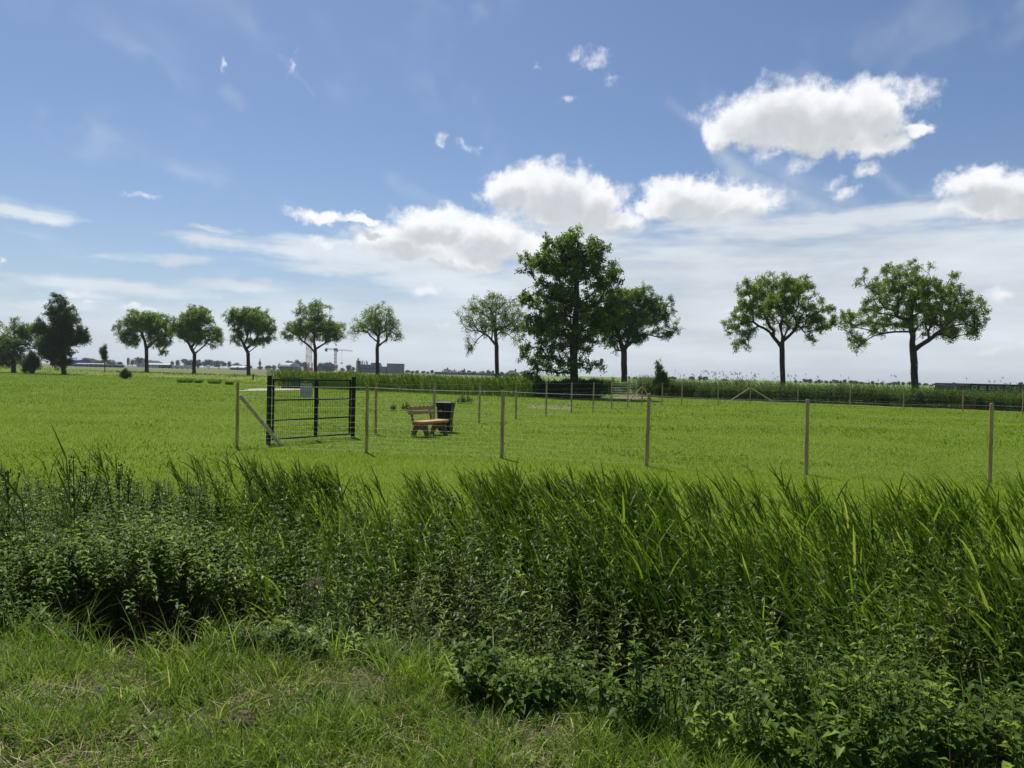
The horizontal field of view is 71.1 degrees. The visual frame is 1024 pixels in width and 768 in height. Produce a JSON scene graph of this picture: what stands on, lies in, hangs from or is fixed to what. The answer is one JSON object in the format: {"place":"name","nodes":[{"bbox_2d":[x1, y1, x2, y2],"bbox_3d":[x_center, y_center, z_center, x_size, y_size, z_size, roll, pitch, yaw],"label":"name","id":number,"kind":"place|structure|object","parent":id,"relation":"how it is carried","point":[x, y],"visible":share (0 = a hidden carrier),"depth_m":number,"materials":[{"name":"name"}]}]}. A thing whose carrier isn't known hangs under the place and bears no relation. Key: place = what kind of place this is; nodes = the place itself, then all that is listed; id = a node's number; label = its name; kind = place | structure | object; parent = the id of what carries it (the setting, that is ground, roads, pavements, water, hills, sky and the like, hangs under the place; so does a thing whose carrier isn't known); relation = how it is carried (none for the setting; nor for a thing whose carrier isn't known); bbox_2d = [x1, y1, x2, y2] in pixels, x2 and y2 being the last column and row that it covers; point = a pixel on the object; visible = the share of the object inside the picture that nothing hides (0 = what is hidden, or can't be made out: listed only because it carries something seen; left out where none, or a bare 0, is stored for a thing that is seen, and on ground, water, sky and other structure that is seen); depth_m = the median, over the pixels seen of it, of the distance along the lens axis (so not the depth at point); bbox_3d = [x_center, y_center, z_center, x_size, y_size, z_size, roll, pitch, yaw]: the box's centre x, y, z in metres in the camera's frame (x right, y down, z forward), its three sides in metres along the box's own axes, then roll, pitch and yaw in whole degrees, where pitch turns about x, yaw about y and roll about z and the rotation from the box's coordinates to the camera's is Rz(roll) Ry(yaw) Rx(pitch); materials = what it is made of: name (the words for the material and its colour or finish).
{"place":"outdoors","nodes":[
{"label":"outdoors","id":0,"kind":"place"},
{"bbox_2d":[240,388,299,390],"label":"gravel path","id":1,"kind":"structure","parent":0,"point":[262,389],"depth_m":59.19,"materials":[{"name":"beige gravel"}]},
{"bbox_2d":[356,358,360,372],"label":"silo tower","id":2,"kind":"structure","parent":0,"point":[358,364],"depth_m":538.38,"materials":[{"name":"grey metal"}]},
{"bbox_2d":[0,362,1023,767],"bbox_3d":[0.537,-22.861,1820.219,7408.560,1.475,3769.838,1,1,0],"label":"ground","id":3,"kind":"structure","parent":0,"point":[448,466],"depth_m":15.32,"materials":[{"name":"green plant"}]},
{"bbox_2d":[0,468,20,606],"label":"thistle plant","id":4,"kind":"object","parent":3,"relation":"on","point":[7,475],"visible":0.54,"depth_m":7.41,"materials":[{"name":"green plant"}]},
{"bbox_2d":[0,473,29,600],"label":"reed plant","id":5,"kind":"object","parent":3,"relation":"on","point":[18,496],"visible":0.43,"depth_m":6.62,"materials":[{"name":"green plant"}]},
{"bbox_2d":[0,316,43,372],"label":"willow tree","id":6,"kind":"object","parent":3,"relation":"on","point":[12,354],"visible":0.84,"depth_m":123.39,"materials":[{"name":"green plant"}]},
{"bbox_2d":[19,349,42,373],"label":"conical bush","id":7,"kind":"object","parent":3,"relation":"on","point":[31,361],"visible":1,"depth_m":115.22,"materials":[{"name":"green plant"}]},
{"bbox_2d":[29,292,92,373],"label":"alder tree","id":8,"kind":"object","parent":3,"relation":"on","point":[59,339],"visible":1,"depth_m":115.81,"materials":[{"name":"green plant"}]},
{"bbox_2d":[51,425,74,629],"bbox_3d":[-4.551,1.432,7.226,0.291,2.094,0.147,2,1,27],"label":"reed plant","id":9,"kind":"object","parent":3,"relation":"on","point":[65,490],"visible":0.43,"depth_m":7.22,"materials":[{"name":"green plant"}]},
{"bbox_2d":[48,455,101,616],"bbox_3d":[-4.668,1.616,7.667,0.303,1.720,0.456,2,1,38],"label":"thistle plant","id":10,"kind":"object","parent":3,"relation":"on","point":[73,503],"visible":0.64,"depth_m":7.62,"materials":[{"name":"green plant"}]},
{"bbox_2d":[67,360,89,365],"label":"blue hall","id":11,"kind":"structure","parent":3,"relation":"on","point":[82,361],"depth_m":465.68,"materials":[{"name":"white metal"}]},
{"bbox_2d":[66,461,99,559],"bbox_3d":[-4.652,1.655,7.848,0.298,1.635,0.337,2,1,15],"label":"thistle plant","id":12,"kind":"object","parent":3,"relation":"on","point":[85,489],"visible":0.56,"depth_m":7.81,"materials":[{"name":"green plant"}]},
{"bbox_2d":[75,363,98,366],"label":"pale roofed shed","id":13,"kind":"structure","parent":3,"relation":"on","point":[80,364],"depth_m":419.48,"materials":[{"name":"white metal"}]},
{"bbox_2d":[81,357,96,362],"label":"tree","id":14,"kind":"object","parent":3,"relation":"on","point":[90,359],"visible":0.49,"depth_m":636.08,"materials":[{"name":"green plant"}]},
{"bbox_2d":[98,343,107,372],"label":"young tree","id":15,"kind":"object","parent":3,"relation":"on","point":[103,353],"visible":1,"depth_m":127.85,"materials":[{"name":"green plant"}]},
{"bbox_2d":[86,364,123,367],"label":"long shed","id":16,"kind":"structure","parent":3,"relation":"on","point":[107,365],"depth_m":414.98,"materials":[{"name":"white metal"}]},
{"bbox_2d":[101,359,116,363],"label":"tree","id":17,"kind":"object","parent":3,"relation":"on","point":[109,362],"visible":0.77,"depth_m":610.59,"materials":[{"name":"green plant"}]},
{"bbox_2d":[103,461,133,607],"bbox_3d":[-4.323,1.663,7.899,0.332,1.622,0.223,1,1,-26],"label":"thistle plant","id":18,"kind":"object","parent":3,"relation":"on","point":[127,481],"visible":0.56,"depth_m":7.91,"materials":[{"name":"green plant"}]},
{"bbox_2d":[106,462,134,605],"bbox_3d":[-4.235,1.661,7.755,0.228,1.625,0.464,2,1,24],"label":"thistle plant","id":19,"kind":"object","parent":3,"relation":"on","point":[118,475],"visible":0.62,"depth_m":7.72,"materials":[{"name":"green plant"}]},
{"bbox_2d":[119,368,131,378],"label":"bush","id":20,"kind":"object","parent":3,"relation":"on","point":[125,373],"visible":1,"depth_m":91.72,"materials":[{"name":"green plant"}]},
{"bbox_2d":[130,357,144,364],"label":"tree","id":21,"kind":"object","parent":3,"relation":"on","point":[138,360],"visible":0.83,"depth_m":597.62,"materials":[{"name":"green plant"}]},
{"bbox_2d":[111,308,175,371],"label":"ash tree","id":22,"kind":"object","parent":3,"relation":"on","point":[148,324],"visible":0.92,"depth_m":132.89,"materials":[{"name":"green plant"}]},
{"bbox_2d":[137,360,161,366],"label":"farmhouse","id":23,"kind":"object","parent":3,"relation":"on","point":[141,364],"visible":0.34,"depth_m":595.95,"materials":[{"name":"brick"}]},
{"bbox_2d":[149,363,172,367],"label":"white building","id":24,"kind":"structure","parent":3,"relation":"on","point":[154,365],"depth_m":515.97,"materials":[{"name":"metal"}]},
{"bbox_2d":[160,365,171,367],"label":"greenhouse","id":25,"kind":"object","parent":3,"relation":"on","point":[165,366],"visible":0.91,"depth_m":468.98,"materials":[{"name":"grey glass"}]},
{"bbox_2d":[176,378,194,382],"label":"grass tussock","id":26,"kind":"object","parent":3,"relation":"on","point":[183,380],"depth_m":77.46,"materials":[{"name":"green plant"}]},
{"bbox_2d":[179,358,192,365],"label":"tree","id":27,"kind":"object","parent":3,"relation":"on","point":[186,362],"visible":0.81,"depth_m":599.30,"materials":[{"name":"green plant"}]},
{"bbox_2d":[167,304,225,373],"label":"ash tree","id":28,"kind":"object","parent":3,"relation":"on","point":[190,330],"visible":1,"depth_m":123.49,"materials":[{"name":"green plant"}]},
{"bbox_2d":[191,359,204,368],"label":"tree","id":29,"kind":"object","parent":3,"relation":"on","point":[199,363],"visible":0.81,"depth_m":594.96,"materials":[{"name":"green plant"}]},
{"bbox_2d":[193,379,202,382],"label":"grass tussock","id":30,"kind":"object","parent":3,"relation":"on","point":[198,381],"depth_m":77.55,"materials":[{"name":"green plant"}]},
{"bbox_2d":[202,359,214,367],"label":"tree","id":31,"kind":"object","parent":3,"relation":"on","point":[207,362],"visible":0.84,"depth_m":642.15,"materials":[{"name":"green plant"}]},
{"bbox_2d":[207,379,221,383],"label":"grass tussock","id":32,"kind":"object","parent":3,"relation":"on","point":[215,381],"depth_m":76.01,"materials":[{"name":"green plant"}]},
{"bbox_2d":[210,360,226,368],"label":"tree","id":33,"kind":"object","parent":3,"relation":"on","point":[216,363],"visible":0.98,"depth_m":627.58,"materials":[{"name":"green plant"}]},
{"bbox_2d":[224,380,234,384],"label":"grass tussock","id":34,"kind":"object","parent":3,"relation":"on","point":[230,382],"depth_m":73.05,"materials":[{"name":"green plant"}]},
{"bbox_2d":[229,366,246,369],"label":"grey roofed shed","id":35,"kind":"structure","parent":3,"relation":"on","point":[238,367],"depth_m":474.97,"materials":[{"name":"white metal"}]},
{"bbox_2d":[220,710,262,734],"bbox_3d":[-1.331,1.670,3.510,0.211,0.123,0.163,1,1,0],"label":"molehill","id":36,"kind":"object","parent":3,"relation":"on","point":[251,716],"visible":0.44,"depth_m":3.48,"materials":[{"name":"soil"}]},
{"bbox_2d":[220,306,278,375],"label":"ash tree","id":37,"kind":"object","parent":3,"relation":"on","point":[247,321],"visible":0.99,"depth_m":120.05,"materials":[{"name":"green plant"}]},
{"bbox_2d":[279,363,300,370],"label":"round roofed barn","id":38,"kind":"structure","parent":3,"relation":"on","point":[291,366],"depth_m":555.08,"materials":[{"name":"silver metal"}]},
{"bbox_2d":[282,377,300,388],"bbox_3d":[-19.695,-0.067,63.994,1.700,1.015,0.124,1,1,0],"label":"timber railing","id":39,"kind":"object","parent":3,"relation":"on","point":[283,386],"visible":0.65,"depth_m":63.96,"materials":[{"name":"brown wood"}]},
{"bbox_2d":[293,359,303,367],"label":"tree","id":40,"kind":"object","parent":3,"relation":"on","point":[298,362],"visible":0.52,"depth_m":595.82,"materials":[{"name":"green plant"}]},
{"bbox_2d":[302,362,307,369],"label":"tree","id":41,"kind":"object","parent":3,"relation":"on","point":[305,366],"visible":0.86,"depth_m":607.86,"materials":[{"name":"green plant"}]},
{"bbox_2d":[304,330,309,369],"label":"tower crane","id":42,"kind":"object","parent":3,"relation":"on","point":[307,352],"visible":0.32,"depth_m":700.45,"materials":[{"name":"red metal"}]},
{"bbox_2d":[308,341,312,370],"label":"tower crane","id":43,"kind":"object","parent":3,"relation":"on","point":[311,365],"visible":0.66,"depth_m":728.67,"materials":[{"name":"white metal"}]},
{"bbox_2d":[266,375,355,443],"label":"metal gate","id":44,"kind":"structure","parent":3,"relation":"on","point":[305,390],"depth_m":17.67,"materials":[{"name":"grey metal"}]},
{"bbox_2d":[278,298,346,371],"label":"ash tree","id":45,"kind":"object","parent":3,"relation":"on","point":[323,328],"visible":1,"depth_m":111.40,"materials":[{"name":"green plant"}]},
{"bbox_2d":[306,576,322,628],"bbox_3d":[-1.567,2.052,5.622,0.175,1.131,0.182,1,1,-35],"label":"dry flower head","id":46,"kind":"object","parent":3,"relation":"on","point":[318,582],"visible":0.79,"depth_m":5.61},
{"bbox_2d":[319,362,333,370],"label":"tree","id":47,"kind":"object","parent":3,"relation":"on","point":[324,365],"visible":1,"depth_m":615.67,"materials":[{"name":"green plant"}]},
{"bbox_2d":[325,348,352,370],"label":"tower crane","id":48,"kind":"object","parent":3,"relation":"on","point":[335,349],"visible":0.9,"depth_m":699.02,"materials":[{"name":"white metal"}]},
{"bbox_2d":[361,360,381,372],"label":"works building","id":49,"kind":"structure","parent":3,"relation":"on","point":[367,368],"depth_m":553.93,"materials":[{"name":"grey metal"}]},
{"bbox_2d":[345,300,405,374],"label":"ash tree","id":50,"kind":"object","parent":3,"relation":"on","point":[371,319],"visible":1,"depth_m":103.72,"materials":[{"name":"green plant"}]},
{"bbox_2d":[379,366,386,372],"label":"grey shed","id":51,"kind":"structure","parent":3,"relation":"on","point":[383,369],"depth_m":513.93,"materials":[{"name":"grey metal"}]},
{"bbox_2d":[387,363,403,373],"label":"grey shed","id":52,"kind":"structure","parent":3,"relation":"on","point":[395,368],"depth_m":512.89,"materials":[{"name":"grey metal"}]},
{"bbox_2d":[401,402,409,409],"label":"weed clump","id":53,"kind":"object","parent":3,"relation":"on","point":[406,405],"visible":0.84,"depth_m":32.25,"materials":[{"name":"green plant"}]},
{"bbox_2d":[264,366,550,396],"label":"reeds","id":54,"kind":"object","parent":3,"relation":"on","point":[412,381],"visible":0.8,"depth_m":60.26,"materials":[{"name":"green plant"}]},
{"bbox_2d":[407,405,448,437],"bbox_3d":[-2.268,1.013,19.621,0.659,0.805,1.240,2,1,30],"label":"garden bench","id":55,"kind":"object","parent":3,"relation":"on","point":[422,425],"visible":0.98,"depth_m":19.53,"materials":[{"name":"brown wood"}]},
{"bbox_2d":[436,401,455,431],"bbox_3d":[-1.950,0.957,21.029,0.577,0.897,0.572,1,1,8],"label":"wheelie bin","id":56,"kind":"object","parent":3,"relation":"on","point":[442,406],"visible":0.91,"depth_m":20.80,"materials":[{"name":"plastic"}]},
{"bbox_2d":[448,369,456,374],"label":"terrace house","id":57,"kind":"structure","parent":3,"relation":"on","point":[452,372],"depth_m":555.46,"materials":[{"name":"brick"}]},
{"bbox_2d":[456,393,474,403],"bbox_3d":[-2.614,0.849,40.845,1.142,0.823,0.793,1,1,9],"label":"weed clump","id":58,"kind":"object","parent":3,"relation":"on","point":[462,400],"visible":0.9,"depth_m":40.75,"materials":[{"name":"green plant"}]},
{"bbox_2d":[465,371,477,374],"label":"terrace house","id":59,"kind":"structure","parent":3,"relation":"on","point":[469,373],"depth_m":555.46,"materials":[{"name":"brick"}]},
{"bbox_2d":[455,290,526,380],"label":"ash tree","id":60,"kind":"object","parent":3,"relation":"on","point":[502,314],"visible":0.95,"depth_m":92.71,"materials":[{"name":"green plant"}]},
{"bbox_2d":[0,631,989,767],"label":"dead straw","id":61,"kind":"object","parent":3,"relation":"on","point":[86,751],"visible":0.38,"depth_m":3.50,"materials":[{"name":"plant"}]},
{"bbox_2d":[485,373,504,375],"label":"barn","id":62,"kind":"structure","parent":3,"relation":"on","point":[488,374],"depth_m":485.95,"materials":[{"name":"brick"}]},
{"bbox_2d":[0,367,1017,409],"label":"rough grass","id":63,"kind":"structure","parent":3,"relation":"on","point":[263,381],"depth_m":113.44,"materials":[{"name":"green plant"}]},
{"bbox_2d":[0,448,1023,734],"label":"bank herbs","id":64,"kind":"object","parent":3,"relation":"on","point":[484,624],"visible":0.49,"depth_m":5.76,"materials":[{"name":"green plant"}]},
{"bbox_2d":[0,486,1023,767],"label":"nettle stems","id":65,"kind":"object","parent":3,"relation":"on","point":[114,614],"visible":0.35,"depth_m":5.85,"materials":[{"name":"green plant"}]},
{"bbox_2d":[505,369,518,376],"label":"farm house","id":66,"kind":"structure","parent":3,"relation":"on","point":[513,371],"depth_m":477.03,"materials":[{"name":"brick"}]},
{"bbox_2d":[0,441,1023,718],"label":"reeds","id":67,"kind":"object","parent":3,"relation":"on","point":[624,501],"visible":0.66,"depth_m":7.03,"materials":[{"name":"green plant"}]},
{"bbox_2d":[0,485,1023,767],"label":"nettles","id":68,"kind":"object","parent":3,"relation":"on","point":[240,589],"visible":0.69,"depth_m":3.69,"materials":[{"name":"green plant"}]},
{"bbox_2d":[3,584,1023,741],"bbox_3d":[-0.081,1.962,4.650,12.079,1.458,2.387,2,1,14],"label":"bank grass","id":69,"kind":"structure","parent":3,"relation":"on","point":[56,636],"depth_m":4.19,"materials":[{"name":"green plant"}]},
{"bbox_2d":[374,382,655,433],"bbox_3d":[1.928,0.780,32.612,1.611,1.752,28.045,2,1,27],"label":"wire fence","id":70,"kind":"object","parent":3,"relation":"on","point":[433,403],"visible":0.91,"depth_m":27.33,"materials":[{"name":"grey metal"}]},
{"bbox_2d":[527,405,570,409],"bbox_3d":[2.061,1.255,38.722,2.456,0.009,4.248,1,1,4],"label":"bare patch","id":71,"kind":"object","parent":3,"relation":"on","point":[537,407],"visible":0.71,"depth_m":38.31,"materials":[{"name":"beige soil"}]},
{"bbox_2d":[525,374,609,397],"bbox_3d":[4.367,0.381,57.112,6.813,2.456,3.805,1,1,0],"label":"thicket","id":72,"kind":"object","parent":3,"relation":"on","point":[582,386],"visible":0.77,"depth_m":56.28,"materials":[{"name":"green plant"}]},
{"bbox_2d":[513,222,631,391],"bbox_3d":[4.840,-5.901,57.942,9.644,13.998,5.159,1,1,0],"label":"maple tree","id":73,"kind":"object","parent":3,"relation":"on","point":[573,262],"visible":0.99,"depth_m":57.41,"materials":[{"name":"green plant"}]},
{"bbox_2d":[596,377,631,394],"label":"grey bush","id":74,"kind":"object","parent":3,"relation":"on","point":[618,385],"visible":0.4,"depth_m":69.56,"materials":[{"name":"green plant"}]},
{"bbox_2d":[226,480,1023,721],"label":"bank reeds","id":75,"kind":"object","parent":3,"relation":"on","point":[843,597],"visible":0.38,"depth_m":5.72,"materials":[{"name":"green plant"}]},
{"bbox_2d":[235,382,1023,482],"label":"wire fence","id":76,"kind":"object","parent":3,"relation":"on","point":[648,433],"visible":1,"depth_m":14.06,"materials":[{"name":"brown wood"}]},
{"bbox_2d":[608,381,660,395],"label":"field gate","id":77,"kind":"structure","parent":3,"relation":"on","point":[609,391],"depth_m":65.98,"materials":[{"name":"grey metal"}]},
{"bbox_2d":[589,280,682,382],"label":"ash tree","id":78,"kind":"object","parent":3,"relation":"on","point":[649,312],"visible":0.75,"depth_m":82.91,"materials":[{"name":"green plant"}]},
{"bbox_2d":[650,359,670,396],"bbox_3d":[13.368,-0.614,63.834,2.232,3.618,1.448,1,1,0],"label":"sapling","id":79,"kind":"object","parent":3,"relation":"on","point":[660,377],"visible":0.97,"depth_m":63.70,"materials":[{"name":"green plant"}]},
{"bbox_2d":[663,498,696,717],"bbox_3d":[1.216,1.750,5.215,0.298,1.864,0.110,1,1,0],"label":"reed plant","id":80,"kind":"object","parent":3,"relation":"on","point":[682,558],"visible":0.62,"depth_m":5.22,"materials":[{"name":"green plant"}]},
{"bbox_2d":[720,271,837,387],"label":"ash tree","id":81,"kind":"object","parent":3,"relation":"on","point":[780,301],"visible":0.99,"depth_m":73.23,"materials":[{"name":"green plant"}]},
{"bbox_2d":[627,375,1023,410],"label":"hedge","id":82,"kind":"object","parent":3,"relation":"on","point":[1005,391],"visible":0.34,"depth_m":57.86,"materials":[{"name":"green plant"}]},
{"bbox_2d":[661,383,1023,413],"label":"wire fence","id":83,"kind":"object","parent":3,"relation":"on","point":[750,388],"visible":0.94,"depth_m":48.19,"materials":[{"name":"grey metal"}]},
{"bbox_2d":[674,369,1010,405],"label":"dry stalks","id":84,"kind":"object","parent":3,"relation":"on","point":[754,375],"visible":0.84,"depth_m":62.60,"materials":[{"name":"plant"}]},
{"bbox_2d":[834,257,992,388],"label":"ash tree","id":85,"kind":"object","parent":3,"relation":"on","point":[955,311],"visible":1,"depth_m":65.27,"materials":[{"name":"green plant"}]},
{"bbox_2d":[941,602,954,686],"bbox_3d":[3.252,2.177,5.430,0.147,1.068,0.182,1,1,0],"label":"dry flower head","id":86,"kind":"object","parent":3,"relation":"on","point":[948,627],"visible":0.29,"depth_m":5.40},
{"bbox_2d":[932,383,1023,393],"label":"dark barn","id":87,"kind":"structure","parent":3,"relation":"on","point":[965,386],"depth_m":144.00,"materials":[{"name":"black metal"}]},
{"bbox_2d":[0,371,1023,573],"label":"field grass","id":88,"kind":"structure","parent":0,"point":[323,411],"depth_m":19.40,"materials":[{"name":"green plant"}]},
{"bbox_2d":[0,0,1023,384],"label":"sky","id":89,"kind":"structure","parent":0,"point":[165,156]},
{"bbox_2d":[605,394,655,401],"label":"dirt track","id":90,"kind":"structure","parent":0,"point":[622,397],"depth_m":59.61,"materials":[{"name":"beige soil"}]}
]}

